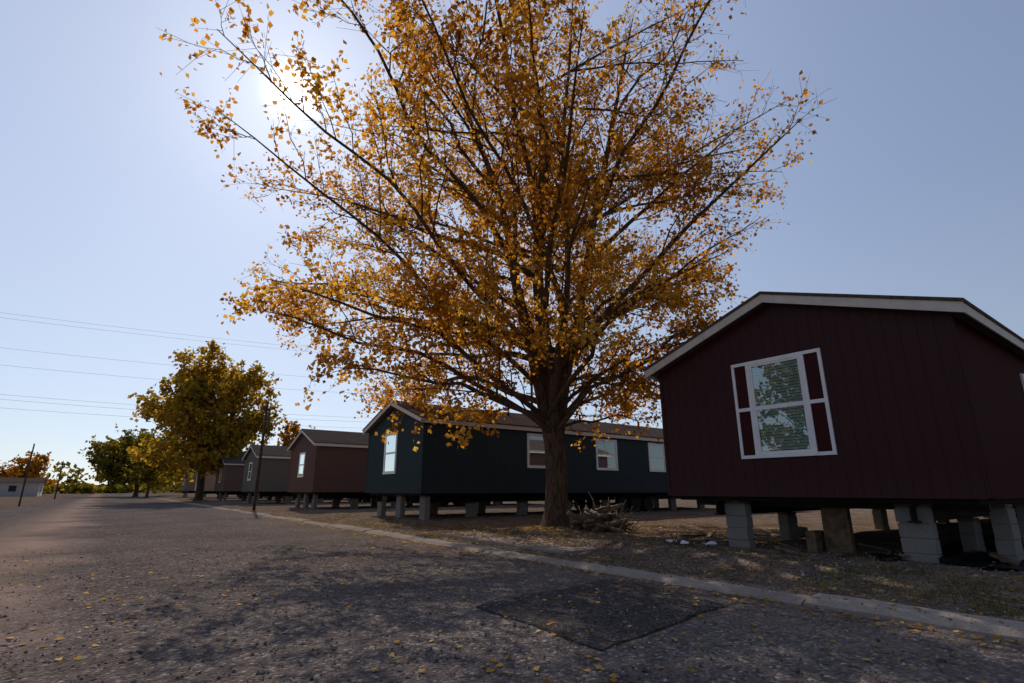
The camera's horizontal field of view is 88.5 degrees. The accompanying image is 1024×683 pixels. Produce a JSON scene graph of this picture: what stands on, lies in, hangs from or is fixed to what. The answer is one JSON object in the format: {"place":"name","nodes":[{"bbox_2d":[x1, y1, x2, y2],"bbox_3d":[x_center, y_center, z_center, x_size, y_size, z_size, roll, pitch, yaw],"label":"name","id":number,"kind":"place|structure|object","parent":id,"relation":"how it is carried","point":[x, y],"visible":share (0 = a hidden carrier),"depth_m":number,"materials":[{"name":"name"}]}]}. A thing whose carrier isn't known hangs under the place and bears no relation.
{"place":"outdoors","nodes":[
{"label":"outdoors","id":0,"kind":"place"},
{"bbox_2d":[0,494,1023,682],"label":"road","id":1,"kind":"structure","parent":0,"point":[101,520],"depth_m":4.77,"materials":[{"name":"grey asphalt"}]},
{"bbox_2d":[476,578,723,649],"bbox_3d":[0.985,2.718,5.447,2.503,0.001,2.237,11,-19,-35],"label":"patch seam","id":2,"kind":"object","parent":1,"relation":"on","point":[561,635],"visible":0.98,"depth_m":4.69,"materials":[{"name":"black asphalt"}]},
{"bbox_2d":[478,579,726,648],"bbox_3d":[0.984,2.715,5.444,2.462,0.001,2.203,11,-19,-35],"label":"asphalt patch","id":3,"kind":"object","parent":1,"relation":"on","point":[643,623],"visible":1,"depth_m":5.19,"materials":[{"name":"grey asphalt"}]},
{"bbox_2d":[0,491,1023,621],"bbox_3d":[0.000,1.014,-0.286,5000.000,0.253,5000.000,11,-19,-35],"label":"ground","id":4,"kind":"structure","parent":0,"point":[688,510],"depth_m":10.59,"materials":[{"name":"brown plant"}]},
{"bbox_2d":[0,483,43,496],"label":"walls","id":5,"kind":"structure","parent":4,"relation":"on","point":[31,489],"depth_m":92.07,"materials":[{"name":"paint"}]},
{"bbox_2d":[0,477,46,482],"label":"roof","id":6,"kind":"structure","parent":5,"relation":"on","point":[21,480],"depth_m":93.44,"materials":[{"name":"grey"}]},
{"bbox_2d":[8,485,41,495],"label":"openings","id":7,"kind":"object","parent":5,"relation":"attached to","point":[11,488],"visible":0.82,"depth_m":91.38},
{"bbox_2d":[18,444,34,506],"bbox_3d":[-35.800,9.909,38.767,0.117,4.701,0.117,-2,-16,8],"label":"utility pole","id":8,"kind":"object","parent":4,"relation":"on","point":[21,495],"visible":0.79,"depth_m":38.72,"materials":[{"name":"brown wood"}]},
{"bbox_2d":[0,451,59,488],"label":"orange tree","id":9,"kind":"object","parent":4,"relation":"on","point":[38,461],"visible":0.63,"depth_m":106.40,"materials":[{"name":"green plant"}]},
{"bbox_2d":[54,461,67,498],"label":"utility pole","id":10,"kind":"object","parent":4,"relation":"on","point":[62,464],"visible":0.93,"depth_m":69.69,"materials":[{"name":"brown wood"}]},
{"bbox_2d":[10,461,181,493],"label":"distant trees","id":11,"kind":"object","parent":4,"relation":"on","point":[74,486],"visible":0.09,"depth_m":165.42,"materials":[{"name":"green plant"}]},
{"bbox_2d":[78,424,183,496],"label":"green cottonwood tree","id":12,"kind":"object","parent":4,"relation":"on","point":[110,460],"visible":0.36,"depth_m":89.14,"materials":[{"name":"green plant"}]},
{"bbox_2d":[113,439,178,497],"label":"green tree","id":13,"kind":"object","parent":4,"relation":"on","point":[147,474],"visible":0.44,"depth_m":80.51,"materials":[{"name":"green plant"}]},
{"bbox_2d":[126,339,287,500],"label":"golden cottonwood tree","id":14,"kind":"object","parent":4,"relation":"on","point":[206,446],"visible":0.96,"depth_m":52.20,"materials":[{"name":"yellow plant"}]},
{"bbox_2d":[183,492,273,496],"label":"block piers","id":15,"kind":"structure","parent":4,"relation":"on","point":[185,495],"depth_m":73.38,"materials":[{"name":"concrete"}]},
{"bbox_2d":[203,493,267,498],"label":"block piers","id":16,"kind":"structure","parent":4,"relation":"on","point":[240,496],"depth_m":64.49,"materials":[{"name":"concrete"}]},
{"bbox_2d":[252,403,269,509],"bbox_3d":[-14.191,6.559,29.667,0.408,6.201,0.172,11,-19,-35],"label":"wooden pole","id":17,"kind":"object","parent":4,"relation":"on","point":[266,409],"visible":0.95,"depth_m":29.63,"materials":[{"name":"brown wood"}]},
{"bbox_2d":[218,493,347,500],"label":"block piers","id":18,"kind":"structure","parent":4,"relation":"on","point":[243,497],"depth_m":52.34,"materials":[{"name":"concrete"}]},
{"bbox_2d":[259,418,315,500],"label":"orange tree","id":19,"kind":"object","parent":4,"relation":"on","point":[286,440],"visible":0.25,"depth_m":47.89,"materials":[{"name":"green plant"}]},
{"bbox_2d":[247,493,367,503],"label":"block piers","id":20,"kind":"structure","parent":4,"relation":"on","point":[278,499],"depth_m":40.69,"materials":[{"name":"concrete"}]},
{"bbox_2d":[294,494,502,508],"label":"block piers","id":21,"kind":"structure","parent":4,"relation":"on","point":[353,503],"depth_m":30.09,"materials":[{"name":"concrete"}]},
{"bbox_2d":[159,0,838,526],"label":"cottonwood tree","id":22,"kind":"object","parent":4,"relation":"on","point":[551,230],"visible":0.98,"depth_m":13.32,"materials":[{"name":"orange plant"}]},
{"bbox_2d":[441,532,595,554],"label":"concrete walkway","id":23,"kind":"structure","parent":4,"relation":"on","point":[538,546],"depth_m":10.57,"materials":[{"name":"grey concrete"}]},
{"bbox_2d":[525,364,534,410],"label":"transmission pole","id":24,"kind":"object","parent":4,"relation":"on","point":[531,391],"visible":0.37,"depth_m":66.69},
{"bbox_2d":[0,312,522,427],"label":"power lines","id":25,"kind":"object","parent":24,"relation":"attached to","point":[171,380],"visible":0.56,"depth_m":49.69,"materials":[{"name":"metal"}]},
{"bbox_2d":[377,496,704,519],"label":"block piers","id":26,"kind":"structure","parent":4,"relation":"on","point":[427,508],"depth_m":20.73,"materials":[{"name":"concrete"}]},
{"bbox_2d":[382,495,675,503],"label":"pier caps","id":27,"kind":"object","parent":26,"relation":"on","point":[476,502],"visible":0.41,"depth_m":19.73,"materials":[{"name":"brown wood"}]},
{"bbox_2d":[376,494,680,502],"bbox_3d":[3.113,7.348,24.883,18.800,0.253,4.480,11,-19,-35],"label":"chassis","id":28,"kind":"object","parent":27,"relation":"on","point":[460,498],"visible":0.56,"depth_m":20.89,"materials":[{"name":"metal"}]},
{"bbox_2d":[445,502,490,505],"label":"wheels","id":29,"kind":"object","parent":28,"relation":"attached to","point":[463,503],"visible":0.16,"depth_m":33.65,"materials":[{"name":"black rubber"}]},
{"bbox_3d":[3.113,7.176,24.931,18.760,0.099,4.520,11,-19,-35],"label":"belly board","id":30,"kind":"object","parent":28,"relation":"on","visible":0},
{"bbox_2d":[366,407,667,490],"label":"walls","id":31,"kind":"structure","parent":30,"relation":"on","point":[483,462],"depth_m":19.97,"materials":[{"name":"paint"}]},
{"bbox_2d":[365,406,392,432],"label":"soffit","id":32,"kind":"structure","parent":31,"relation":"attached to","point":[379,419],"depth_m":21.18,"materials":[{"name":"paint"}]},
{"bbox_2d":[363,402,663,441],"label":"fascia","id":33,"kind":"structure","parent":32,"relation":"attached to","point":[409,413],"depth_m":20.47,"materials":[{"name":"paint"}]},
{"bbox_2d":[362,400,662,438],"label":"roof shingles","id":34,"kind":"object","parent":33,"relation":"attached to","point":[516,419],"visible":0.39,"depth_m":22.31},
{"bbox_2d":[382,433,397,473],"bbox_3d":[-4.633,4.245,19.999,0.045,1.540,1.090,11,-19,-35],"label":"window frame","id":35,"kind":"object","parent":31,"relation":"attached to","point":[390,472],"visible":0.93,"depth_m":19.79,"materials":[{"name":"white plastic"}]},
{"bbox_2d":[384,435,395,470],"bbox_3d":[-4.628,4.246,20.003,0.001,1.380,0.930,11,-19,-35],"label":"window glass","id":36,"kind":"object","parent":35,"relation":"in","point":[389,458],"visible":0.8,"depth_m":20.00,"materials":[{"name":"glass"}]},
{"bbox_2d":[365,422,667,492],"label":"corner trim","id":37,"kind":"structure","parent":31,"relation":"attached to","point":[422,460],"depth_m":19.28,"materials":[{"name":"paint"}]},
{"bbox_2d":[527,433,545,467],"bbox_3d":[1.017,4.348,20.915,1.040,1.340,0.045,11,-19,-35],"label":"window frame","id":38,"kind":"object","parent":31,"relation":"attached to","point":[528,453],"visible":0.62,"depth_m":20.72,"materials":[{"name":"white plastic"}]},
{"bbox_2d":[595,439,618,470],"bbox_3d":[4.184,4.989,23.186,1.340,1.340,0.045,11,-19,-35],"label":"window frame","id":39,"kind":"object","parent":31,"relation":"attached to","point":[615,455],"visible":0.96,"depth_m":23.21,"materials":[{"name":"white plastic"}]},
{"bbox_2d":[647,443,665,471],"bbox_3d":[6.950,5.550,25.171,1.240,1.340,0.045,11,-19,-35],"label":"window frame","id":40,"kind":"object","parent":31,"relation":"attached to","point":[649,457],"visible":0.92,"depth_m":25.04,"materials":[{"name":"white plastic"}]},
{"bbox_2d":[144,496,1023,641],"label":"curb","id":41,"kind":"structure","parent":4,"relation":"on","point":[991,626],"depth_m":5.59,"materials":[{"name":"concrete"}]},
{"bbox_2d":[550,491,649,533],"bbox_3d":[2.111,4.376,13.282,2.440,1.141,2.444,11,-19,-35],"label":"brush pile","id":42,"kind":"object","parent":4,"relation":"on","point":[601,519],"visible":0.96,"depth_m":13.00,"materials":[{"name":"brown wood"}]},
{"bbox_2d":[571,496,652,511],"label":"wheels","id":43,"kind":"object","parent":4,"relation":"on","point":[645,504],"visible":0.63,"depth_m":24.72,"materials":[{"name":"black rubber"}]},
{"bbox_2d":[666,539,719,544],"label":"plastic scraps","id":44,"kind":"object","parent":4,"relation":"on","point":[681,541],"visible":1,"depth_m":9.39,"materials":[{"name":"white plastic"}]},
{"bbox_2d":[798,526,807,536],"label":"concrete blocks","id":45,"kind":"structure","parent":4,"relation":"on","point":[802,530],"depth_m":11.58,"materials":[{"name":"grey concrete"}]},
{"bbox_2d":[675,529,1019,565],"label":"lumber scraps","id":46,"kind":"object","parent":4,"relation":"on","point":[862,542],"visible":0.65,"depth_m":8.54,"materials":[{"name":"brown wood"}]},
{"bbox_2d":[724,503,1023,562],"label":"block piers","id":47,"kind":"structure","parent":4,"relation":"on","point":[920,542],"depth_m":7.47,"materials":[{"name":"concrete"}]},
{"bbox_2d":[724,500,1023,552],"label":"pier caps","id":48,"kind":"object","parent":47,"relation":"on","point":[835,534],"visible":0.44,"depth_m":8.49,"materials":[{"name":"brown wood"}]},
{"bbox_2d":[696,500,1015,522],"bbox_3d":[12.139,4.220,13.809,18.800,0.253,4.480,11,-19,-35],"label":"chassis","id":49,"kind":"object","parent":48,"relation":"on","point":[941,512],"visible":0.38,"depth_m":8.48,"materials":[{"name":"metal"}]},
{"bbox_3d":[12.139,4.049,13.857,18.760,0.099,4.520,11,-19,-35],"label":"belly board","id":50,"kind":"object","parent":49,"relation":"on","visible":0},
{"bbox_2d":[662,303,1023,492],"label":"walls","id":51,"kind":"structure","parent":50,"relation":"on","point":[899,415],"depth_m":7.93,"materials":[{"name":"paint"}]},
{"bbox_2d":[731,348,837,458],"bbox_3d":[4.477,1.078,8.820,0.045,1.680,1.550,11,-19,-35],"label":"window frame","id":52,"kind":"object","parent":51,"relation":"attached to","point":[806,402],"visible":1,"depth_m":8.68,"materials":[{"name":"white plastic"}]},
{"bbox_2d":[752,359,809,451],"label":"window blinds","id":53,"kind":"object","parent":52,"relation":"attached to","point":[777,442],"depth_m":8.81,"materials":[{"name":"white plastic"}]},
{"bbox_2d":[734,352,832,455],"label":"shutter panels","id":54,"kind":"object","parent":52,"relation":"attached to","point":[821,425],"visible":1,"depth_m":8.50,"materials":[{"name":"paint"}]},
{"bbox_2d":[650,303,1023,376],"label":"soffit","id":55,"kind":"structure","parent":51,"relation":"attached to","point":[970,321],"depth_m":8.86,"materials":[{"name":"paint"}]},
{"bbox_2d":[645,294,1023,380],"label":"fascia","id":56,"kind":"structure","parent":55,"relation":"attached to","point":[944,306],"depth_m":8.24,"materials":[{"name":"paint"}]},
{"bbox_2d":[643,291,1023,373],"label":"roof shingles","id":57,"kind":"object","parent":56,"relation":"attached to","point":[974,307],"visible":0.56,"depth_m":8.24,"materials":[{"name":"grey"}]},
{"bbox_2d":[659,312,1023,498],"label":"corner trim","id":58,"kind":"structure","parent":51,"relation":"attached to","point":[974,422],"depth_m":7.09,"materials":[{"name":"paint"}]},
{"bbox_2d":[1019,373,1023,389],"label":"window frame","id":59,"kind":"object","parent":51,"relation":"attached to","point":[1021,377],"visible":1,"depth_m":8.97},
{"bbox_2d":[870,533,1023,569],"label":"plastic sheet","id":60,"kind":"object","parent":4,"relation":"on","point":[952,555],"visible":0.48,"depth_m":7.61,"materials":[{"name":"black plastic"}]},
{"bbox_2d":[0,507,1023,682],"bbox_3d":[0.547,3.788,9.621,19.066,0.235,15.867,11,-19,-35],"label":"fallen leaves","id":61,"kind":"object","parent":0,"point":[854,665],"depth_m":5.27,"materials":[{"name":"plant"}]},
{"bbox_2d":[0,0,1023,484],"label":"sky","id":62,"kind":"structure","parent":0,"point":[116,212],"materials":[{"name":"blue"}]},
{"bbox_2d":[529,436,544,464],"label":"window blinds","id":63,"kind":"object","parent":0,"point":[536,456],"depth_m":20.91,"materials":[{"name":"grey plastic"}]},
{"bbox_2d":[529,436,544,465],"bbox_3d":[1.005,4.352,20.930,0.896,1.196,0.002,11,-19,-35],"label":"window interior","id":64,"kind":"object","parent":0,"point":[537,448],"depth_m":20.94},
{"bbox_2d":[597,442,615,467],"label":"window blinds","id":65,"kind":"object","parent":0,"point":[610,446],"depth_m":23.18,"materials":[{"name":"white plastic"}]},
{"bbox_2d":[597,441,615,467],"bbox_3d":[4.172,4.994,23.202,1.196,1.196,0.002,11,-19,-35],"label":"window interior","id":66,"kind":"object","parent":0,"point":[605,453],"depth_m":23.20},
{"bbox_2d":[649,445,664,469],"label":"window blinds","id":67,"kind":"object","parent":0,"point":[657,463],"depth_m":25.17,"materials":[{"name":"white plastic"}]},
{"bbox_2d":[650,445,664,469],"bbox_3d":[6.938,5.554,25.186,1.096,1.196,0.002,11,-19,-35],"label":"window interior","id":68,"kind":"object","parent":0,"point":[658,455],"depth_m":25.23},
{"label":"chassis","id":69,"kind":"object","parent":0,"visible":0},
{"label":"belly board","id":70,"kind":"object","parent":69,"relation":"on","visible":0},
{"bbox_2d":[195,472,216,489],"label":"walls","id":71,"kind":"structure","parent":70,"relation":"on","point":[210,480],"depth_m":60.57,"materials":[{"name":"paint"}]},
{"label":"chassis","id":72,"kind":"object","parent":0,"visible":0},
{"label":"belly board","id":73,"kind":"object","parent":72,"relation":"on","visible":0},
{"bbox_2d":[181,472,196,489],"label":"walls","id":74,"kind":"structure","parent":73,"relation":"on","point":[190,485],"depth_m":72.06,"materials":[{"name":"paint"}]},
{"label":"pier caps","id":75,"kind":"object","parent":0,"visible":0},
{"bbox_2d":[216,492,244,494],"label":"chassis","id":76,"kind":"object","parent":75,"relation":"on","point":[235,493],"visible":0.16,"depth_m":49.59,"materials":[{"name":"metal"}]},
{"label":"belly board","id":77,"kind":"object","parent":76,"relation":"on","visible":0},
{"bbox_2d":[215,460,243,489],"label":"walls","id":78,"kind":"structure","parent":77,"relation":"on","point":[234,477],"depth_m":49.07,"materials":[{"name":"paint"}]},
{"bbox_2d":[214,465,240,490],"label":"corner trim","id":79,"kind":"structure","parent":78,"relation":"attached to","point":[224,484],"depth_m":48.63,"materials":[{"name":"paint"}]},
{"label":"soffit","id":80,"kind":"object","parent":78,"relation":"attached to","visible":0},
{"bbox_2d":[216,459,244,466],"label":"fascia","id":81,"kind":"structure","parent":80,"relation":"attached to","point":[230,464],"depth_m":48.96,"materials":[{"name":"paint"}]},
{"bbox_2d":[221,454,244,463],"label":"roof shingles","id":82,"kind":"object","parent":81,"relation":"attached to","point":[233,460],"visible":0.12,"depth_m":49.87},
{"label":"pier caps","id":83,"kind":"object","parent":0,"visible":0},
{"bbox_3d":[-4.900,9.860,33.778,16.800,0.253,4.480,11,-19,-35],"label":"chassis","id":84,"kind":"object","parent":83,"relation":"on","visible":0},
{"bbox_2d":[290,492,364,493],"bbox_3d":[-4.900,9.688,33.827,16.760,0.099,4.520,11,-19,-35],"label":"belly board","id":85,"kind":"object","parent":84,"relation":"on","point":[328,492],"visible":0.29,"depth_m":28.01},
{"bbox_2d":[288,434,367,490],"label":"walls","id":86,"kind":"structure","parent":85,"relation":"on","point":[341,468],"depth_m":28.35,"materials":[{"name":"paint"}]},
{"bbox_2d":[290,433,302,449],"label":"soffit","id":87,"kind":"structure","parent":86,"relation":"attached to","point":[296,441],"depth_m":30.66,"materials":[{"name":"paint"}]},
{"bbox_2d":[287,430,367,450],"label":"fascia","id":88,"kind":"structure","parent":87,"relation":"attached to","point":[330,444],"depth_m":28.49,"materials":[{"name":"paint"}]},
{"bbox_2d":[287,429,368,447],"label":"roof shingles","id":89,"kind":"object","parent":88,"relation":"attached to","point":[334,437],"visible":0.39,"depth_m":29.42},
{"bbox_2d":[297,452,305,476],"bbox_3d":[-11.739,6.882,29.335,0.045,1.340,1.040,11,-19,-35],"label":"window frame","id":90,"kind":"object","parent":86,"relation":"attached to","point":[301,464],"visible":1,"depth_m":29.21,"materials":[{"name":"white plastic"}]},
{"bbox_2d":[298,454,304,474],"bbox_3d":[-11.734,6.883,29.338,0.001,1.180,0.880,11,-19,-35],"label":"window glass","id":91,"kind":"object","parent":90,"relation":"in","point":[301,462],"visible":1,"depth_m":29.34,"materials":[{"name":"glass"}]},
{"bbox_2d":[287,446,364,491],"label":"corner trim","id":92,"kind":"structure","parent":86,"relation":"attached to","point":[314,478],"depth_m":27.60,"materials":[{"name":"paint"}]},
{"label":"pier caps","id":93,"kind":"object","parent":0,"visible":0},
{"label":"chassis","id":94,"kind":"object","parent":93,"relation":"on","visible":0},
{"bbox_2d":[247,492,289,492],"bbox_3d":[-12.968,12.630,44.243,16.760,0.099,4.520,11,-19,-35],"label":"belly board","id":95,"kind":"object","parent":94,"relation":"on","point":[269,492],"visible":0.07,"depth_m":38.47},
{"bbox_2d":[242,450,290,489],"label":"walls","id":96,"kind":"structure","parent":95,"relation":"on","point":[274,473],"depth_m":38.62,"materials":[{"name":"paint"}]},
{"bbox_2d":[243,447,251,459],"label":"soffit","id":97,"kind":"structure","parent":96,"relation":"attached to","point":[248,452],"depth_m":41.10,"materials":[{"name":"paint"}]},
{"bbox_2d":[242,446,290,460],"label":"fascia","id":98,"kind":"structure","parent":97,"relation":"attached to","point":[279,457],"depth_m":38.78,"materials":[{"name":"paint"}]},
{"bbox_2d":[242,445,290,457],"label":"roof shingles","id":99,"kind":"object","parent":98,"relation":"attached to","point":[271,450],"visible":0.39,"depth_m":39.65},
{"bbox_2d":[247,462,252,480],"bbox_3d":[-19.807,9.823,39.752,0.045,1.340,1.040,11,-19,-35],"label":"window frame","id":100,"kind":"object","parent":96,"relation":"attached to","point":[250,471],"visible":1,"depth_m":39.55,"materials":[{"name":"white plastic"}]},
{"bbox_2d":[248,464,251,478],"bbox_3d":[-19.802,9.824,39.755,0.001,1.180,0.880,11,-19,-35],"label":"window glass","id":101,"kind":"object","parent":100,"relation":"in","point":[250,467],"visible":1,"depth_m":39.78,"materials":[{"name":"black glass"}]},
{"bbox_2d":[241,459,286,491],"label":"corner trim","id":102,"kind":"structure","parent":96,"relation":"attached to","point":[261,490],"depth_m":38.36,"materials":[{"name":"paint"}]}
]}

